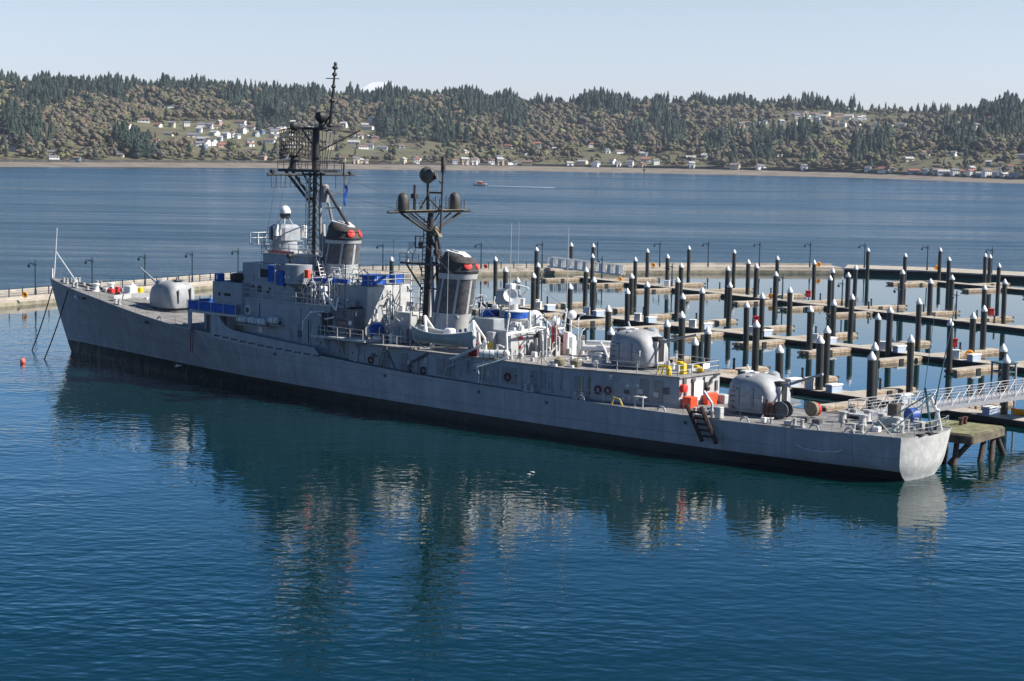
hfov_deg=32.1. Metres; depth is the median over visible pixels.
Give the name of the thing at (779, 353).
mooring pile
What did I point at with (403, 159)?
house
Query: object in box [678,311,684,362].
mooring pile
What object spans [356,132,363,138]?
house
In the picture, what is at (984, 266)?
mooring pile
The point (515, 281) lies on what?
mooring pile
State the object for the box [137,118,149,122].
house
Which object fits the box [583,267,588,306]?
mooring pile
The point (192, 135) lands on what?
house
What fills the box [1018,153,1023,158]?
house
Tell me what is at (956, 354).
dock box
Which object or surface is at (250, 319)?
liferaft canister
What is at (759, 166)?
house
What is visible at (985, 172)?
house
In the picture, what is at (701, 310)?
mooring pile
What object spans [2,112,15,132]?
evergreen tree
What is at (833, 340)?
dock box
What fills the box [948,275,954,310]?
mooring pile
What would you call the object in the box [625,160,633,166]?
house
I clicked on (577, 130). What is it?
leafy tree
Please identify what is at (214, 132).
house
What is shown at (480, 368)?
door
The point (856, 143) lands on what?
evergreen tree
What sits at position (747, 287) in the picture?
mooring pile
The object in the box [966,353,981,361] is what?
dock box
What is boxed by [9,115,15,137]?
evergreen tree
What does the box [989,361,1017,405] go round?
steel gantry
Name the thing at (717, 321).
finger dock
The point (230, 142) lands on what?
leafy tree
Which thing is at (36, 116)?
evergreen tree
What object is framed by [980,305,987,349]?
mooring pile
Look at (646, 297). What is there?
mooring pile
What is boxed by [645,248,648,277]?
mooring pile
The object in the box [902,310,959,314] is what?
finger dock
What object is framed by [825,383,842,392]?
dock box
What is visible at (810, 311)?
mooring pile
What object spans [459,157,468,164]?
house
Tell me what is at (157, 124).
house
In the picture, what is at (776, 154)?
house
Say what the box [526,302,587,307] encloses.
finger dock
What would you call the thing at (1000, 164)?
house
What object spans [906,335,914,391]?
mooring pile
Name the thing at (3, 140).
evergreen tree
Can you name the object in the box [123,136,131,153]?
evergreen tree
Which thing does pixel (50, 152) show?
house
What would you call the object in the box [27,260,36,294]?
lamp post
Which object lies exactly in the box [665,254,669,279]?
mooring pile
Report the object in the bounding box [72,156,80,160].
house
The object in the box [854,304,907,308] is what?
finger dock
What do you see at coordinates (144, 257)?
lamp post
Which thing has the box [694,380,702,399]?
door
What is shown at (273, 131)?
house
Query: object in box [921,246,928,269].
lamp post
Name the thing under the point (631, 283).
mooring pile
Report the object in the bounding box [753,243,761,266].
lamp post
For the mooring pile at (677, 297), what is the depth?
290.64 m
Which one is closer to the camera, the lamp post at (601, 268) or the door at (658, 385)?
the door at (658, 385)
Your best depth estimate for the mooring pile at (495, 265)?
335.07 m
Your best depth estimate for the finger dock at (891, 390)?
199.91 m
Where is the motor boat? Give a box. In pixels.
[473,181,486,185]
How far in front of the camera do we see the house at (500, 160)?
2815.64 m
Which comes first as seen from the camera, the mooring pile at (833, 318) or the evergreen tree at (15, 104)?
the mooring pile at (833, 318)
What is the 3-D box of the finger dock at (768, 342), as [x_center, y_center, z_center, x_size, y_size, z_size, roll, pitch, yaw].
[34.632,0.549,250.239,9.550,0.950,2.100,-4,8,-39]
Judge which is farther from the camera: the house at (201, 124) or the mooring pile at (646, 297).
the house at (201, 124)
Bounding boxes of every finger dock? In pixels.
[472,307,507,312]
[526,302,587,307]
[540,277,579,280]
[541,312,563,317]
[562,318,613,324]
[573,307,634,312]
[582,282,624,286]
[614,277,659,280]
[615,325,663,330]
[619,313,679,318]
[634,288,671,291]
[658,282,705,285]
[669,319,737,324]
[670,356,690,362]
[671,331,724,338]
[685,294,721,297]
[704,288,752,291]
[714,366,770,373]
[728,325,794,330]
[732,300,771,304]
[732,339,785,346]
[758,293,805,297]
[778,305,824,310]
[783,375,838,383]
[787,332,857,338]
[797,347,851,354]
[804,299,844,303]
[820,399,877,411]
[826,311,873,316]
[853,386,916,395]
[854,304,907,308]
[863,340,931,347]
[878,355,922,363]
[886,281,925,284]
[897,282,937,285]
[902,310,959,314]
[931,348,998,356]
[944,364,997,373]
[957,316,1013,320]
[961,288,1001,291]
[965,401,1012,409]
[970,282,1010,285]
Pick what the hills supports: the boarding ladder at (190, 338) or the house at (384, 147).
the house at (384, 147)
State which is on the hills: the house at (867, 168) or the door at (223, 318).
the house at (867, 168)
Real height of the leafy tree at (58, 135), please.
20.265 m
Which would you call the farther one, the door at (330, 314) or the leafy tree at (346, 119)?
the leafy tree at (346, 119)
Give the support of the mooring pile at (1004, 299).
in the water
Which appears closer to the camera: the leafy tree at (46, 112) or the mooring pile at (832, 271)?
the mooring pile at (832, 271)
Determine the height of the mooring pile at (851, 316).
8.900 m
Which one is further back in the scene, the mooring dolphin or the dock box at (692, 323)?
the dock box at (692, 323)
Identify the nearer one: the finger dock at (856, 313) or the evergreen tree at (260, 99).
the finger dock at (856, 313)
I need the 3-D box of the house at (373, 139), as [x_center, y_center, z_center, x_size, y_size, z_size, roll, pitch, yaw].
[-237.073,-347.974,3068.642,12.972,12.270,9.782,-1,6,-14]
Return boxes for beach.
[0,162,1023,183]
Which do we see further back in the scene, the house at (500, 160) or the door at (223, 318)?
the house at (500, 160)
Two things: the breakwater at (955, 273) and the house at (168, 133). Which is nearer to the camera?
the breakwater at (955, 273)
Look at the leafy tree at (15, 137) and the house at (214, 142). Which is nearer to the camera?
the leafy tree at (15, 137)
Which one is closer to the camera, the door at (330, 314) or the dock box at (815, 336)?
the door at (330, 314)
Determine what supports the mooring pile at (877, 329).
in the water
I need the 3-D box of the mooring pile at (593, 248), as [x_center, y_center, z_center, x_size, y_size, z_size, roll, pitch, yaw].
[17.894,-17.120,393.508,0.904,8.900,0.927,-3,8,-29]
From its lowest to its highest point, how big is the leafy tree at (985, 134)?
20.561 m
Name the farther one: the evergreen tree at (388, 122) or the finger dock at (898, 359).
the evergreen tree at (388, 122)
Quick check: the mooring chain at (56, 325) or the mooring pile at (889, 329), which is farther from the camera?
the mooring pile at (889, 329)
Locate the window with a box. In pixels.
[260,269,267,277]
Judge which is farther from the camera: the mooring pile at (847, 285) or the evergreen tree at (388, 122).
the evergreen tree at (388, 122)
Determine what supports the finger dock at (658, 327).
on the water
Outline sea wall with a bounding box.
[0,159,1023,178]
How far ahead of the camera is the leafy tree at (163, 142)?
2599.64 m
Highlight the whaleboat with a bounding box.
[411,324,476,347]
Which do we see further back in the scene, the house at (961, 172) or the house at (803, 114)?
the house at (803, 114)
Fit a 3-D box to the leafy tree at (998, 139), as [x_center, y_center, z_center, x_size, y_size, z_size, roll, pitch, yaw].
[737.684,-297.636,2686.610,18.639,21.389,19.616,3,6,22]
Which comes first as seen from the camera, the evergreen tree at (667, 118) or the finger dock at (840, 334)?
the finger dock at (840, 334)
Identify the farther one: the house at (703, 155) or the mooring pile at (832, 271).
the house at (703, 155)
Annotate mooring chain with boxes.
[32,288,52,349]
[44,290,68,358]
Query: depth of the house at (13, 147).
2411.95 m
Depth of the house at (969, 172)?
2358.56 m
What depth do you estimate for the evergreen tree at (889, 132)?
2879.14 m
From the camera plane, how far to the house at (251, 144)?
2820.23 m
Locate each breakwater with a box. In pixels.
[0,261,843,306]
[844,265,1023,281]
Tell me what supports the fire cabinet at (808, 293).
on the dock walkway at (1006, 327)
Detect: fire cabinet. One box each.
[805,290,810,296]
[953,338,957,346]
[988,308,993,315]
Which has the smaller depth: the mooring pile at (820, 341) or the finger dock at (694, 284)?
the mooring pile at (820, 341)
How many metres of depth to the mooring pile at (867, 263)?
390.24 m
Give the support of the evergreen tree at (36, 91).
on the hills
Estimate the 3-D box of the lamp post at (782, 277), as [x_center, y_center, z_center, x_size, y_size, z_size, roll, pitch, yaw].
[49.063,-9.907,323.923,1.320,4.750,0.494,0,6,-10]
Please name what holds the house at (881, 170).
on the hills
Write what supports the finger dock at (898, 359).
on the water
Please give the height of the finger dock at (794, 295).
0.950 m
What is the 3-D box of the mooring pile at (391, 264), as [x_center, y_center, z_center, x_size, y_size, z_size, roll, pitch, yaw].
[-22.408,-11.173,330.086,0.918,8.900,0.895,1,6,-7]
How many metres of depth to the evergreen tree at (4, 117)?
2561.19 m
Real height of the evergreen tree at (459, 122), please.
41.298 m
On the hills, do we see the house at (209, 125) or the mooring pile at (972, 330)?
the house at (209, 125)
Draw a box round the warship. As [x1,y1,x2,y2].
[50,62,955,480]
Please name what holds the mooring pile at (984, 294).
in the water
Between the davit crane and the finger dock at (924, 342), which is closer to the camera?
the davit crane
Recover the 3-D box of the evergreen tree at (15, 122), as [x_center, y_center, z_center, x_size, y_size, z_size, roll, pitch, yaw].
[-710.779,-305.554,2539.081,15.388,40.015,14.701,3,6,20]
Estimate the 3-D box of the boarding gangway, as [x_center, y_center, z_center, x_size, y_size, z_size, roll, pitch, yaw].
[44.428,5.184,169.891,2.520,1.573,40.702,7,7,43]
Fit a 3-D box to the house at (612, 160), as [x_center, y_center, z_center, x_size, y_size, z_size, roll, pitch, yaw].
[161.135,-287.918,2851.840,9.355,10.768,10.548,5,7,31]
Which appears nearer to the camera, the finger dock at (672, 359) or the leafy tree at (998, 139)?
the finger dock at (672, 359)
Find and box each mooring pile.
[389,257,393,273]
[493,256,497,292]
[503,267,507,288]
[514,278,519,308]
[531,272,535,310]
[534,247,538,274]
[536,262,539,298]
[566,283,572,326]
[569,242,572,259]
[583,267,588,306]
[590,253,594,286]
[590,277,596,314]
[591,243,594,265]
[605,305,611,340]
[607,327,614,340]
[624,288,629,329]
[629,273,633,312]
[633,257,636,289]
[643,281,649,325]
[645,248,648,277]
[663,320,670,360]
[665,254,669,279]
[674,277,679,316]
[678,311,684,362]
[679,263,683,295]
[679,293,685,314]
[687,246,690,276]
[691,337,698,364]
[698,287,704,332]
[703,327,710,368]
[724,266,730,304]
[726,282,732,324]
[732,249,735,280]
[743,301,749,348]
[745,259,750,293]
[751,320,759,371]
[753,263,758,296]
[759,292,764,339]
[772,271,778,310]
[775,256,779,289]
[775,344,783,378]
[786,287,792,331]
[806,305,813,349]
[812,260,815,294]
[815,335,824,389]
[823,325,830,383]
[827,275,832,315]
[830,268,834,300]
[830,299,836,336]
[845,272,850,307]
[847,294,854,338]
[852,265,857,302]
[865,248,869,278]
[866,351,875,409]
[871,342,878,405]
[874,313,880,359]
[885,306,893,356]
[899,269,904,305]
[903,253,906,282]
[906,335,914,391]
[915,298,921,346]
[927,278,932,315]
[937,247,941,278]
[946,257,950,290]
[946,318,953,373]
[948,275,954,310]
[969,312,976,352]
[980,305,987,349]
[981,284,986,307]
[983,253,986,282]
[987,254,991,282]
[995,263,1000,297]
[997,343,1007,392]
[1000,354,1010,414]
[1001,279,1006,320]
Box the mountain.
[360,82,395,91]
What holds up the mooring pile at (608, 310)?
in the water
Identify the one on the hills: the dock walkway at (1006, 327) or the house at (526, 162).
the house at (526, 162)
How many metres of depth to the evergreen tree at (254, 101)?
3455.91 m
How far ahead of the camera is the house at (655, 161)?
2840.00 m
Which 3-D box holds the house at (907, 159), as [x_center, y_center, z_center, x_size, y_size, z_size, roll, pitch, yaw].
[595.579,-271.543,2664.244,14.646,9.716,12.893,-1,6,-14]
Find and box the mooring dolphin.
[926,416,1006,464]
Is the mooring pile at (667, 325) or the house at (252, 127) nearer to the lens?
the mooring pile at (667, 325)
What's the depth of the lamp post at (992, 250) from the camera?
396.55 m
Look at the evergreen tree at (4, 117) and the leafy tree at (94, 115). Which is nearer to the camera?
the evergreen tree at (4, 117)
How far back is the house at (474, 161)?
2791.19 m
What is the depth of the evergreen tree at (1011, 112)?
2957.14 m
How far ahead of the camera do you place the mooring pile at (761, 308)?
255.54 m
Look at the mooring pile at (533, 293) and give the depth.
293.14 m
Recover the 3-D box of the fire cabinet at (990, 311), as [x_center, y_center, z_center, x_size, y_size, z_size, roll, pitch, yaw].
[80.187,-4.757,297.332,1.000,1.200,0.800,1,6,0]
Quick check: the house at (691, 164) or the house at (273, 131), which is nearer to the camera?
the house at (691, 164)
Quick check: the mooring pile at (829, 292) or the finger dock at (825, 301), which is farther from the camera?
the finger dock at (825, 301)
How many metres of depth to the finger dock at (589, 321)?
277.04 m
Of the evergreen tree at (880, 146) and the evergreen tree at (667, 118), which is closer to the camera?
the evergreen tree at (880, 146)
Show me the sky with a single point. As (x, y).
(906, 54)
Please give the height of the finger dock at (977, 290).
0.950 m
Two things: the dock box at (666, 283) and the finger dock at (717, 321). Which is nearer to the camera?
the finger dock at (717, 321)
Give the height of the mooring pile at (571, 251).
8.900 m
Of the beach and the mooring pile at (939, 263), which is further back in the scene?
the beach
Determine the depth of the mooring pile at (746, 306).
243.88 m
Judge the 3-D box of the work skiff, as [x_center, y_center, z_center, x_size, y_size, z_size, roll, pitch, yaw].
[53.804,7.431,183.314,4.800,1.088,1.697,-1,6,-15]
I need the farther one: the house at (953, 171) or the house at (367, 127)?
the house at (367, 127)
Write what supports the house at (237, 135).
on the hills
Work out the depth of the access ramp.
384.76 m
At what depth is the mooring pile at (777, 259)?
354.81 m
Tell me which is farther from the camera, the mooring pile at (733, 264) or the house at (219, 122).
the house at (219, 122)
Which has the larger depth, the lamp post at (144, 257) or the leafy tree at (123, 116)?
the leafy tree at (123, 116)
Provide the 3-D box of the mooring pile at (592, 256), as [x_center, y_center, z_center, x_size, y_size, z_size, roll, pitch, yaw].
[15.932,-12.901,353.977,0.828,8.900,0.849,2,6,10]
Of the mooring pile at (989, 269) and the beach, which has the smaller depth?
the mooring pile at (989, 269)
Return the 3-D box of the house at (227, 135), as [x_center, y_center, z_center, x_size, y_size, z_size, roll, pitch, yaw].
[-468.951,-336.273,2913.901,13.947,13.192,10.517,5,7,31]
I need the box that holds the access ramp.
[547,257,625,275]
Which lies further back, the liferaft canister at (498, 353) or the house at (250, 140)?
the house at (250, 140)
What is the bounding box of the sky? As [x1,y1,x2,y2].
[0,0,1023,110]
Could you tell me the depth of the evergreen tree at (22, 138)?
2406.70 m
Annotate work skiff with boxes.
[1011,407,1023,415]
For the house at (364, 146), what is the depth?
2910.28 m
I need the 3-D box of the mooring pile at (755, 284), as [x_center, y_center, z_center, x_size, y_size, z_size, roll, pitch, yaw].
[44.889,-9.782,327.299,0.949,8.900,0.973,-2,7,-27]
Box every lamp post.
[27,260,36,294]
[84,257,93,281]
[137,254,145,285]
[185,251,192,281]
[231,248,238,270]
[376,244,384,268]
[475,241,482,268]
[536,241,542,267]
[598,256,602,278]
[653,241,661,266]
[668,262,672,286]
[702,241,709,266]
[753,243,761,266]
[778,274,783,298]
[804,241,810,266]
[837,279,843,305]
[858,243,865,267]
[893,285,900,311]
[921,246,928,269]
[951,291,958,318]
[985,247,993,272]
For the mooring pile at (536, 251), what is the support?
in the water
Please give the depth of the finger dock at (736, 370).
216.99 m
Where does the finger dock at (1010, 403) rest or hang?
on the water
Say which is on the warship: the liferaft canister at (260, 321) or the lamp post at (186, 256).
the liferaft canister at (260, 321)
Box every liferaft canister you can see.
[236,315,246,322]
[246,316,255,323]
[255,317,266,325]
[267,316,278,323]
[478,349,494,358]
[494,350,509,357]
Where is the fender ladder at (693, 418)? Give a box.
[685,404,718,443]
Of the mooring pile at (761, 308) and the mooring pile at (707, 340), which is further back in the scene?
the mooring pile at (761, 308)
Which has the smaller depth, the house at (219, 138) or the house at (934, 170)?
the house at (934, 170)
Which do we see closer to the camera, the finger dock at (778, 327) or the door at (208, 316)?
the door at (208, 316)
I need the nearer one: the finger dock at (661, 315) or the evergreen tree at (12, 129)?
the finger dock at (661, 315)
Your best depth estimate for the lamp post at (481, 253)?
384.66 m
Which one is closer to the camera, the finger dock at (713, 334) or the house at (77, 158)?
the finger dock at (713, 334)
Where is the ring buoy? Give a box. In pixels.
[965,350,973,357]
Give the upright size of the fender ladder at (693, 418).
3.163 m
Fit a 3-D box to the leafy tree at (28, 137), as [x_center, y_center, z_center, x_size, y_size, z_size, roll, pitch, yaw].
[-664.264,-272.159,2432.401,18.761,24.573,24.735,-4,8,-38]
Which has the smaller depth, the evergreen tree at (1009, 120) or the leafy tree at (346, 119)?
the evergreen tree at (1009, 120)
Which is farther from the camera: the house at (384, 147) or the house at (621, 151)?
the house at (621, 151)
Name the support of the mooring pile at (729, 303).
in the water
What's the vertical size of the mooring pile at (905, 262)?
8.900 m
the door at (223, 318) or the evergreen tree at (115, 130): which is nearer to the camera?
the door at (223, 318)
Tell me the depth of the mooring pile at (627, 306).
264.12 m
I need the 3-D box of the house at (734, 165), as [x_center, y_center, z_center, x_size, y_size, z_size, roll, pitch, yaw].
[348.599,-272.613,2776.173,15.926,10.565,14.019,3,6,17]
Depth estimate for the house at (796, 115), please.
3620.84 m
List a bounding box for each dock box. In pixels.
[520,298,524,305]
[536,301,541,308]
[543,304,555,310]
[583,307,589,314]
[592,310,604,315]
[634,313,641,320]
[645,316,656,322]
[664,280,669,286]
[689,319,696,327]
[704,322,712,328]
[749,326,752,334]
[763,329,772,336]
[784,377,801,386]
[804,377,814,388]
[812,333,818,341]
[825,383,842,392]
[830,336,837,343]
[880,341,885,350]
[892,344,906,352]
[895,392,913,402]
[952,349,959,358]
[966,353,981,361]
[981,405,1000,415]
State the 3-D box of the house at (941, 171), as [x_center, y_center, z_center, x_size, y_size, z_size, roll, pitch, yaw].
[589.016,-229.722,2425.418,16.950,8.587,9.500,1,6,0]
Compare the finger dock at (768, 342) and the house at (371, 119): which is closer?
the finger dock at (768, 342)
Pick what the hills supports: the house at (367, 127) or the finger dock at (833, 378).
the house at (367, 127)
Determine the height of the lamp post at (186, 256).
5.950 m
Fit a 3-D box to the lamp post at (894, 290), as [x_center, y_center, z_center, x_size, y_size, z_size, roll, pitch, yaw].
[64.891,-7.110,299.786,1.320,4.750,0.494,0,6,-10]
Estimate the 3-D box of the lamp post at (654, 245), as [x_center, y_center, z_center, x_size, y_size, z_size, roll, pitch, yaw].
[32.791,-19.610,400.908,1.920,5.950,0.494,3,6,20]
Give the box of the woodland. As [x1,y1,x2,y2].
[0,69,1023,174]
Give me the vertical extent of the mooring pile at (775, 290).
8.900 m
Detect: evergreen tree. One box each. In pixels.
[0,111,6,126]
[0,132,5,153]
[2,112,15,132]
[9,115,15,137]
[13,100,20,112]
[13,114,18,128]
[16,130,26,149]
[31,111,41,121]
[33,85,39,98]
[36,122,40,134]
[37,105,42,122]
[111,124,118,139]
[115,126,124,152]
[121,121,127,140]
[121,130,131,155]
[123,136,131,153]
[132,132,143,154]
[251,87,256,105]
[257,90,263,107]
[387,98,399,117]
[387,112,391,134]
[456,117,461,133]
[663,112,670,126]
[665,120,669,137]
[799,128,809,145]
[804,120,809,131]
[812,117,816,130]
[814,120,822,137]
[846,130,855,152]
[851,137,859,153]
[859,140,867,155]
[877,134,884,156]
[883,125,892,137]
[883,134,888,151]
[889,123,895,136]
[1000,111,1007,124]
[1008,112,1011,127]
[1010,107,1013,122]
[1014,116,1018,130]
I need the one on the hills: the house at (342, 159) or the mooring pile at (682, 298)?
the house at (342, 159)
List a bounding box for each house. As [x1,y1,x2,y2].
[9,144,16,150]
[47,150,54,155]
[47,155,59,159]
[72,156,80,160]
[116,152,124,156]
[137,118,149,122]
[153,123,162,126]
[164,104,173,107]
[164,132,173,135]
[168,121,175,127]
[182,121,189,125]
[186,133,195,137]
[193,141,204,145]
[196,126,202,132]
[196,136,209,140]
[197,123,205,126]
[202,139,210,145]
[206,122,213,128]
[209,130,220,135]
[210,138,217,145]
[216,119,221,124]
[216,142,227,147]
[217,135,222,140]
[221,132,230,138]
[233,119,247,124]
[234,133,240,138]
[238,127,246,133]
[244,142,254,146]
[246,125,255,129]
[246,138,254,142]
[252,131,259,136]
[255,154,268,159]
[261,138,274,143]
[268,129,278,133]
[268,133,278,138]
[339,121,347,127]
[339,155,345,163]
[347,140,359,144]
[351,156,359,163]
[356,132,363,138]
[356,144,368,148]
[359,158,368,163]
[361,125,373,129]
[365,143,373,149]
[367,116,374,122]
[371,135,378,141]
[376,145,387,149]
[400,157,406,163]
[413,158,419,163]
[450,158,457,163]
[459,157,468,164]
[470,157,477,164]
[488,158,494,164]
[495,157,503,164]
[521,160,531,164]
[534,141,540,147]
[566,161,573,165]
[577,160,588,163]
[591,160,600,166]
[603,148,610,152]
[609,158,616,163]
[614,149,624,153]
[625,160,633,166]
[637,161,645,166]
[639,151,648,155]
[640,157,650,161]
[651,159,659,164]
[685,155,695,160]
[688,161,694,167]
[701,153,707,158]
[730,163,740,169]
[737,121,744,127]
[754,163,765,169]
[774,150,782,156]
[793,113,800,118]
[800,164,807,170]
[801,112,810,116]
[833,113,843,116]
[839,122,846,126]
[864,166,871,171]
[877,166,888,172]
[903,156,914,161]
[907,168,919,173]
[918,150,929,155]
[931,167,942,173]
[937,169,949,174]
[950,150,956,156]
[950,168,959,175]
[959,169,965,175]
[966,169,975,175]
[980,168,992,176]
[985,160,991,165]
[997,161,1003,166]
[1000,172,1007,176]
[1014,170,1020,177]
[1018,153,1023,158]
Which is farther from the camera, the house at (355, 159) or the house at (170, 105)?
the house at (170, 105)
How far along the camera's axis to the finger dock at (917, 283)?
374.16 m
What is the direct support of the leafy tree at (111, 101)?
on the hills
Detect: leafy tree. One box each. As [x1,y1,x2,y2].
[12,134,18,140]
[24,133,34,142]
[41,110,49,117]
[43,105,50,111]
[53,132,66,138]
[54,127,65,133]
[60,101,70,105]
[65,140,74,148]
[71,134,76,141]
[76,90,87,97]
[77,113,91,120]
[89,113,100,117]
[89,128,95,133]
[89,132,101,140]
[95,127,108,135]
[107,99,117,103]
[117,114,128,119]
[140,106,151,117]
[159,140,167,146]
[168,139,177,147]
[170,138,182,148]
[182,137,193,147]
[224,139,238,147]
[341,114,351,121]
[478,139,487,145]
[508,125,519,132]
[522,141,534,148]
[533,132,548,139]
[559,142,566,152]
[565,128,579,133]
[566,145,579,157]
[593,138,605,147]
[603,132,611,138]
[642,134,654,140]
[665,142,677,149]
[780,147,791,157]
[803,141,813,145]
[828,139,842,144]
[862,151,874,159]
[888,137,894,143]
[902,132,908,139]
[908,131,921,137]
[937,136,945,142]
[977,137,987,144]
[982,131,989,137]
[994,137,1005,144]
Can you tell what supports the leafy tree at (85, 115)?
on the hills
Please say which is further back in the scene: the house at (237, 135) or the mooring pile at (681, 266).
the house at (237, 135)
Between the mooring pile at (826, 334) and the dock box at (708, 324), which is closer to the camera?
the mooring pile at (826, 334)
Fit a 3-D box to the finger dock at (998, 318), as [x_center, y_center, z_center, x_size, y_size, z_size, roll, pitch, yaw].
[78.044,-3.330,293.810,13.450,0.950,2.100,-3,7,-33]
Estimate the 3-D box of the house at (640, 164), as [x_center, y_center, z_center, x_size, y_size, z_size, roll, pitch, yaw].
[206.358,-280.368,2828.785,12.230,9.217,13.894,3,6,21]
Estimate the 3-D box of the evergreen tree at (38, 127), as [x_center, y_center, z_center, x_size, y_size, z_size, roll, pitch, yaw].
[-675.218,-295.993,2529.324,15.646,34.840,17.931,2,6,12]
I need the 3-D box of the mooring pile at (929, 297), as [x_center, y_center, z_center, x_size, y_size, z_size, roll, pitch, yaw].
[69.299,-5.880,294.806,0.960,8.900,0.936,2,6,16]
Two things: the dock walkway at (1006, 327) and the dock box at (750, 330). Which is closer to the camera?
the dock box at (750, 330)
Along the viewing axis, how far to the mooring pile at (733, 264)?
377.34 m
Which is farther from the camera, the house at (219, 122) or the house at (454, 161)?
the house at (219, 122)
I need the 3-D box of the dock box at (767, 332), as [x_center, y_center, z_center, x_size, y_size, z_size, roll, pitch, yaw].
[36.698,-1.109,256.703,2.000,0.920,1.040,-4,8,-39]
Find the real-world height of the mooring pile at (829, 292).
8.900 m
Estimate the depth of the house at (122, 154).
2493.84 m
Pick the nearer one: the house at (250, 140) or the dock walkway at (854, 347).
the dock walkway at (854, 347)
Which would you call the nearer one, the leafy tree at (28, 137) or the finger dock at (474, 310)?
the finger dock at (474, 310)
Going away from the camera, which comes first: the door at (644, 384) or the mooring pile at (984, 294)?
the door at (644, 384)
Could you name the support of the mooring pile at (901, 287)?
in the water
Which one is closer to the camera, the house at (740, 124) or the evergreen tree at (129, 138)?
the evergreen tree at (129, 138)
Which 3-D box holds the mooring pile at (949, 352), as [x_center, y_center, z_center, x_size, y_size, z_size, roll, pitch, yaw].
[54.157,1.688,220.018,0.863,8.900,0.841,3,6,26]
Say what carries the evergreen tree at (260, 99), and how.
on the hills
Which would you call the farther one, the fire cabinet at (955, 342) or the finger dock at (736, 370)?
the fire cabinet at (955, 342)
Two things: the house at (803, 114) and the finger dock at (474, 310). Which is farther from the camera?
the house at (803, 114)
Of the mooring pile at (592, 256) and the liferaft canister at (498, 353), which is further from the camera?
the mooring pile at (592, 256)
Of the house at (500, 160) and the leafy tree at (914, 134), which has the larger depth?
the leafy tree at (914, 134)
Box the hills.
[0,87,1023,175]
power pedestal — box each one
[801,367,803,377]
[879,378,881,389]
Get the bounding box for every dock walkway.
[477,301,1023,372]
[570,276,1023,332]
[719,373,1023,426]
[926,280,1023,292]
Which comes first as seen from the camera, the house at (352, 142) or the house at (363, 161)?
the house at (363, 161)
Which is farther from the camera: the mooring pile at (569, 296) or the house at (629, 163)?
the house at (629, 163)
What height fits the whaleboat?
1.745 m
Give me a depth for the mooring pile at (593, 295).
285.11 m
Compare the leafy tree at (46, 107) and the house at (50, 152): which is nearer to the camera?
the house at (50, 152)
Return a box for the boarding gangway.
[847,378,1023,419]
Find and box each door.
[207,315,209,329]
[220,315,225,324]
[329,312,332,333]
[402,353,407,369]
[444,358,450,375]
[478,362,484,380]
[639,379,648,401]
[654,380,662,403]
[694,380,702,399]
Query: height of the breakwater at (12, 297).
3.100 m
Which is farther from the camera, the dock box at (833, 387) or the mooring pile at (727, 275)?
the mooring pile at (727, 275)
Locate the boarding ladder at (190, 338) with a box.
[190,324,193,351]
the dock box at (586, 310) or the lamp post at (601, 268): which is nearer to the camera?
the dock box at (586, 310)
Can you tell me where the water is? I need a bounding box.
[0,167,1023,680]
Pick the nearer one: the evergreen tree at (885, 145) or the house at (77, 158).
the house at (77, 158)
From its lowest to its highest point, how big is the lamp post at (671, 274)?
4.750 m
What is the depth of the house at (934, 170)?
2444.17 m
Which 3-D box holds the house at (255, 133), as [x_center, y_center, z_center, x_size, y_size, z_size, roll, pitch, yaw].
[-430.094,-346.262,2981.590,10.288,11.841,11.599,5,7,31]
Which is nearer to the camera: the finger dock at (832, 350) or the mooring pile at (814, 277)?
the finger dock at (832, 350)
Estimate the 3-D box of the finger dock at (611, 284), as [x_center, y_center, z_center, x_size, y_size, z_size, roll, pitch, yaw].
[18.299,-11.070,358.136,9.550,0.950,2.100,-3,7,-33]
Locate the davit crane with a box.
[703,390,723,418]
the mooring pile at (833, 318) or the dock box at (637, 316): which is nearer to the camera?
the mooring pile at (833, 318)
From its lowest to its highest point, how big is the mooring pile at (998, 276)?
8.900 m
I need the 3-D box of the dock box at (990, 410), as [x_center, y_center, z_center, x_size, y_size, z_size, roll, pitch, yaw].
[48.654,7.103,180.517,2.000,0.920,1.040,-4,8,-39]
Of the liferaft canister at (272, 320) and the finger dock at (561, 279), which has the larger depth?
the finger dock at (561, 279)
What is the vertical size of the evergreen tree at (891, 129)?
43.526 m
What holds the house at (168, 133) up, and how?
on the hills
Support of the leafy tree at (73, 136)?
on the hills
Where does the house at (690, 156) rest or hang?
on the hills
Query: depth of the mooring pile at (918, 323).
250.35 m
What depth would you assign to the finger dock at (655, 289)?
345.28 m
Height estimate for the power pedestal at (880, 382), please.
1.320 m
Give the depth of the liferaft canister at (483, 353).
171.35 m
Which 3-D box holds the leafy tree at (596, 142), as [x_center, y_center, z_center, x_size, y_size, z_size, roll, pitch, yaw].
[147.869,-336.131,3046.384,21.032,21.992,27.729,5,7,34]
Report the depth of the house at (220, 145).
2768.83 m
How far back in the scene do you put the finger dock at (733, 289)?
348.62 m
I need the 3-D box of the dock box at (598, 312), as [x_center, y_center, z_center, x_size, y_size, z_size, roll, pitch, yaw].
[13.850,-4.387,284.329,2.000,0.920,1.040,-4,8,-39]
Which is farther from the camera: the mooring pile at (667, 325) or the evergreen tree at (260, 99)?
the evergreen tree at (260, 99)
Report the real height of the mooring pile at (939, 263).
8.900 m
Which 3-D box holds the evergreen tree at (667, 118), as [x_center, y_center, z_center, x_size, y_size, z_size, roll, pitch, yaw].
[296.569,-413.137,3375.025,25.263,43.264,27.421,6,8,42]
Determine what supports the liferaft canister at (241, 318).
on the warship
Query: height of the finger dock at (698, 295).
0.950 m
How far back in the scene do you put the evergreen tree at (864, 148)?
2730.30 m
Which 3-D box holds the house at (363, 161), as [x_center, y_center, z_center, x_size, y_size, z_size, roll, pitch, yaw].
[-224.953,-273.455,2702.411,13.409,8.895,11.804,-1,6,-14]

